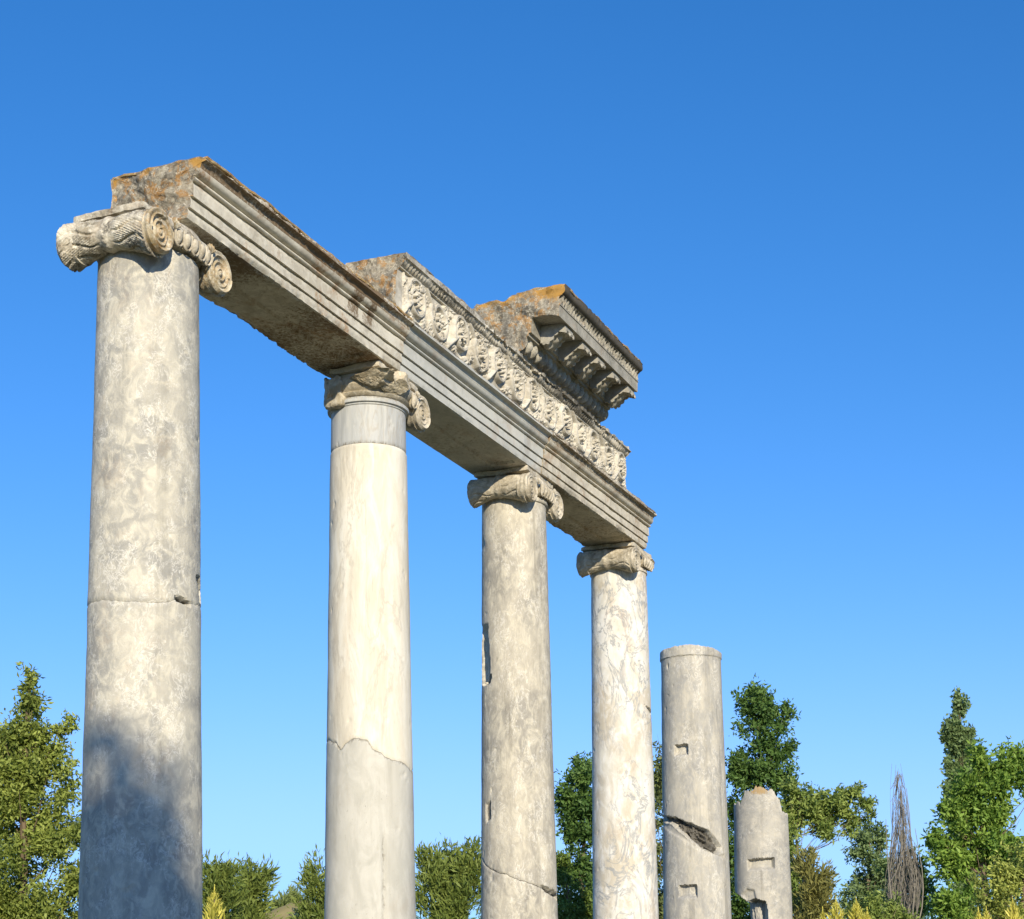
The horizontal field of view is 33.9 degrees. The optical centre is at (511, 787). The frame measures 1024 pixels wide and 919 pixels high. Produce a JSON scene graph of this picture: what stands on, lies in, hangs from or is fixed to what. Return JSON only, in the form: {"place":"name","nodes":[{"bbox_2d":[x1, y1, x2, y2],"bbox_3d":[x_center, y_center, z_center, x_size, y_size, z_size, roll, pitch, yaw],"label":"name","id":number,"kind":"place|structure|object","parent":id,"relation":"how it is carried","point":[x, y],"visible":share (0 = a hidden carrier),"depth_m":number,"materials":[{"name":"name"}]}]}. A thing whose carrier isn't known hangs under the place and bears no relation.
{"place":"outdoors","nodes":[
{"label":"outdoors","id":0,"kind":"place"},
{"bbox_2d":[265,901,311,918],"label":"knoll","id":1,"kind":"structure","parent":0,"point":[284,910],"depth_m":49.38,"materials":[{"name":"beige soil"}]},
{"bbox_2d":[267,883,306,910],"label":"pine tree","id":2,"kind":"object","parent":1,"relation":"on","point":[284,899],"visible":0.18,"depth_m":65.83,"materials":[{"name":"green plant"}]},
{"bbox_2d":[0,0,1023,918],"label":"sky","id":3,"kind":"structure","parent":0,"point":[802,221],"materials":[{"name":"blue"}]},
{"bbox_2d":[660,644,731,918],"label":"stone column","id":4,"kind":"structure","parent":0,"point":[696,876],"depth_m":19.67,"materials":[{"name":"grey stone"}]},
{"bbox_2d":[734,786,792,918],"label":"stone column","id":5,"kind":"structure","parent":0,"point":[762,861],"depth_m":22.41,"materials":[{"name":"grey stone"}]},
{"bbox_3d":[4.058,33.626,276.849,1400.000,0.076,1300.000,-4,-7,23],"label":"ground","id":6,"kind":"structure","parent":0,"visible":0},
{"bbox_2d":[0,661,81,918],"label":"leafy tree","id":7,"kind":"object","parent":6,"relation":"on","point":[30,759],"visible":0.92,"depth_m":19.84,"materials":[{"name":"green plant"}]},
{"bbox_2d":[56,201,231,918],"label":"stone column","id":8,"kind":"structure","parent":6,"relation":"on","point":[141,851],"depth_m":9.65,"materials":[{"name":"grey stone"}]},
{"bbox_2d":[111,156,414,378],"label":"architrave block","id":9,"kind":"structure","parent":8,"relation":"on","point":[299,294],"depth_m":11.17,"materials":[{"name":"stone"}]},
{"bbox_2d":[346,252,485,373],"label":"frieze block","id":10,"kind":"structure","parent":9,"relation":"on","point":[422,296],"depth_m":13.02,"materials":[{"name":"stone"}]},
{"bbox_2d":[202,884,226,918],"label":"golden conifer","id":11,"kind":"object","parent":6,"relation":"on","point":[214,908],"visible":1,"depth_m":16.97,"materials":[{"name":"yellow plant"}]},
{"bbox_2d":[202,849,250,918],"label":"pine tree","id":12,"kind":"object","parent":6,"relation":"on","point":[222,875],"visible":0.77,"depth_m":41.66,"materials":[{"name":"green plant"}]},
{"bbox_2d":[229,851,287,918],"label":"pine tree","id":13,"kind":"object","parent":6,"relation":"on","point":[259,879],"visible":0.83,"depth_m":43.79,"materials":[{"name":"green plant"}]},
{"bbox_2d":[286,844,324,918],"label":"pine tree","id":14,"kind":"object","parent":6,"relation":"on","point":[313,879],"visible":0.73,"depth_m":45.76,"materials":[{"name":"green plant"}]},
{"bbox_2d":[324,360,430,918],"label":"stone column","id":15,"kind":"structure","parent":6,"relation":"on","point":[376,408],"depth_m":12.23,"materials":[{"name":"grey stone"}]},
{"bbox_2d":[415,832,481,918],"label":"pine tree","id":16,"kind":"object","parent":6,"relation":"on","point":[450,881],"visible":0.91,"depth_m":39.74,"materials":[{"name":"green plant"}]},
{"bbox_2d":[467,465,563,918],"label":"stone column","id":17,"kind":"structure","parent":6,"relation":"on","point":[520,505],"depth_m":14.80,"materials":[{"name":"beige stone"}]},
{"bbox_2d":[400,321,552,474],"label":"architrave block","id":18,"kind":"structure","parent":17,"relation":"on","point":[479,423],"depth_m":13.98,"materials":[{"name":"grey stone"}]},
{"bbox_2d":[478,324,630,487],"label":"frieze block","id":19,"kind":"structure","parent":18,"relation":"on","point":[511,372],"depth_m":15.33,"materials":[{"name":"stone"}]},
{"bbox_2d":[473,284,642,423],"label":"cornice block","id":20,"kind":"structure","parent":19,"relation":"on","point":[566,339],"depth_m":15.18,"materials":[{"name":"stone"}]},
{"bbox_2d":[539,431,656,548],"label":"architrave block","id":21,"kind":"structure","parent":17,"relation":"on","point":[601,507],"depth_m":16.60,"materials":[{"name":"beige stone"}]},
{"bbox_2d":[554,750,592,918],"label":"leafy tree","id":22,"kind":"object","parent":6,"relation":"on","point":[572,805],"visible":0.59,"depth_m":33.81,"materials":[{"name":"green plant"}]},
{"bbox_2d":[556,850,592,918],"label":"leafy shrub","id":23,"kind":"object","parent":6,"relation":"on","point":[566,903],"visible":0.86,"depth_m":25.90,"materials":[{"name":"green plant"}]},
{"bbox_2d":[576,542,658,918],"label":"stone column","id":24,"kind":"structure","parent":6,"relation":"on","point":[625,877],"depth_m":17.40,"materials":[{"name":"white stone"}]},
{"bbox_2d":[652,735,663,918],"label":"leafy tree","id":25,"kind":"object","parent":6,"relation":"on","point":[658,791],"visible":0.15,"depth_m":37.87,"materials":[{"name":"green plant"}]},
{"bbox_2d":[725,672,803,918],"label":"leafy tree","id":26,"kind":"object","parent":6,"relation":"on","point":[760,710],"visible":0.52,"depth_m":35.77,"materials":[{"name":"green plant"}]},
{"bbox_2d":[790,845,840,918],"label":"olive shrub","id":27,"kind":"object","parent":6,"relation":"on","point":[815,891],"visible":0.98,"depth_m":27.83,"materials":[{"name":"green plant"}]},
{"bbox_2d":[777,771,877,916],"bbox_3d":[5.539,2.380,29.824,2.148,5.405,1.128,-1,-7,-2],"label":"leaning tree","id":28,"kind":"object","parent":6,"relation":"on","point":[821,812],"visible":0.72,"depth_m":29.90,"materials":[{"name":"green plant"}]},
{"bbox_2d":[820,899,845,918],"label":"golden conifer","id":29,"kind":"object","parent":6,"relation":"on","point":[834,911],"visible":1,"depth_m":20.96,"materials":[{"name":"yellow plant"}]},
{"bbox_2d":[846,896,870,918],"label":"golden conifer","id":30,"kind":"object","parent":6,"relation":"on","point":[853,913],"visible":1,"depth_m":20.96,"materials":[{"name":"yellow plant"}]},
{"bbox_2d":[841,887,919,918],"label":"leafy shrub","id":31,"kind":"object","parent":6,"relation":"on","point":[875,907],"visible":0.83,"depth_m":24.89,"materials":[{"name":"green plant"}]},
{"bbox_2d":[833,814,928,918],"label":"leafy tree","id":32,"kind":"object","parent":6,"relation":"on","point":[866,839],"visible":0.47,"depth_m":35.90,"materials":[{"name":"green plant"}]},
{"bbox_2d":[878,767,923,917],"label":"bare tree","id":33,"kind":"object","parent":6,"relation":"on","point":[901,854],"visible":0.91,"depth_m":26.14,"materials":[{"name":"grey plant"}]},
{"bbox_2d":[875,844,941,918],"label":"dark shrub","id":34,"kind":"object","parent":6,"relation":"on","point":[928,882],"visible":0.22,"depth_m":32.84,"materials":[{"name":"green plant"}]},
{"bbox_2d":[936,685,979,907],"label":"poplar tree","id":35,"kind":"object","parent":6,"relation":"on","point":[956,734],"visible":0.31,"depth_m":57.84,"materials":[{"name":"green plant"}]},
{"bbox_2d":[919,735,1023,918],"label":"maple tree","id":36,"kind":"object","parent":6,"relation":"on","point":[980,804],"visible":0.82,"depth_m":28.84,"materials":[{"name":"green plant"}]},
{"bbox_2d":[974,907,990,918],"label":"golden conifer","id":37,"kind":"object","parent":6,"relation":"on","point":[985,915],"visible":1,"depth_m":20.98,"materials":[{"name":"yellow plant"}]},
{"bbox_2d":[964,837,1023,918],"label":"leafy shrub","id":38,"kind":"object","parent":6,"relation":"on","point":[1005,876],"visible":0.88,"depth_m":21.91,"materials":[{"name":"green plant"}]},
{"bbox_2d":[1004,896,1023,918],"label":"golden conifer","id":39,"kind":"object","parent":6,"relation":"on","point":[1011,913],"visible":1,"depth_m":20.97,"materials":[{"name":"yellow plant"}]}
]}

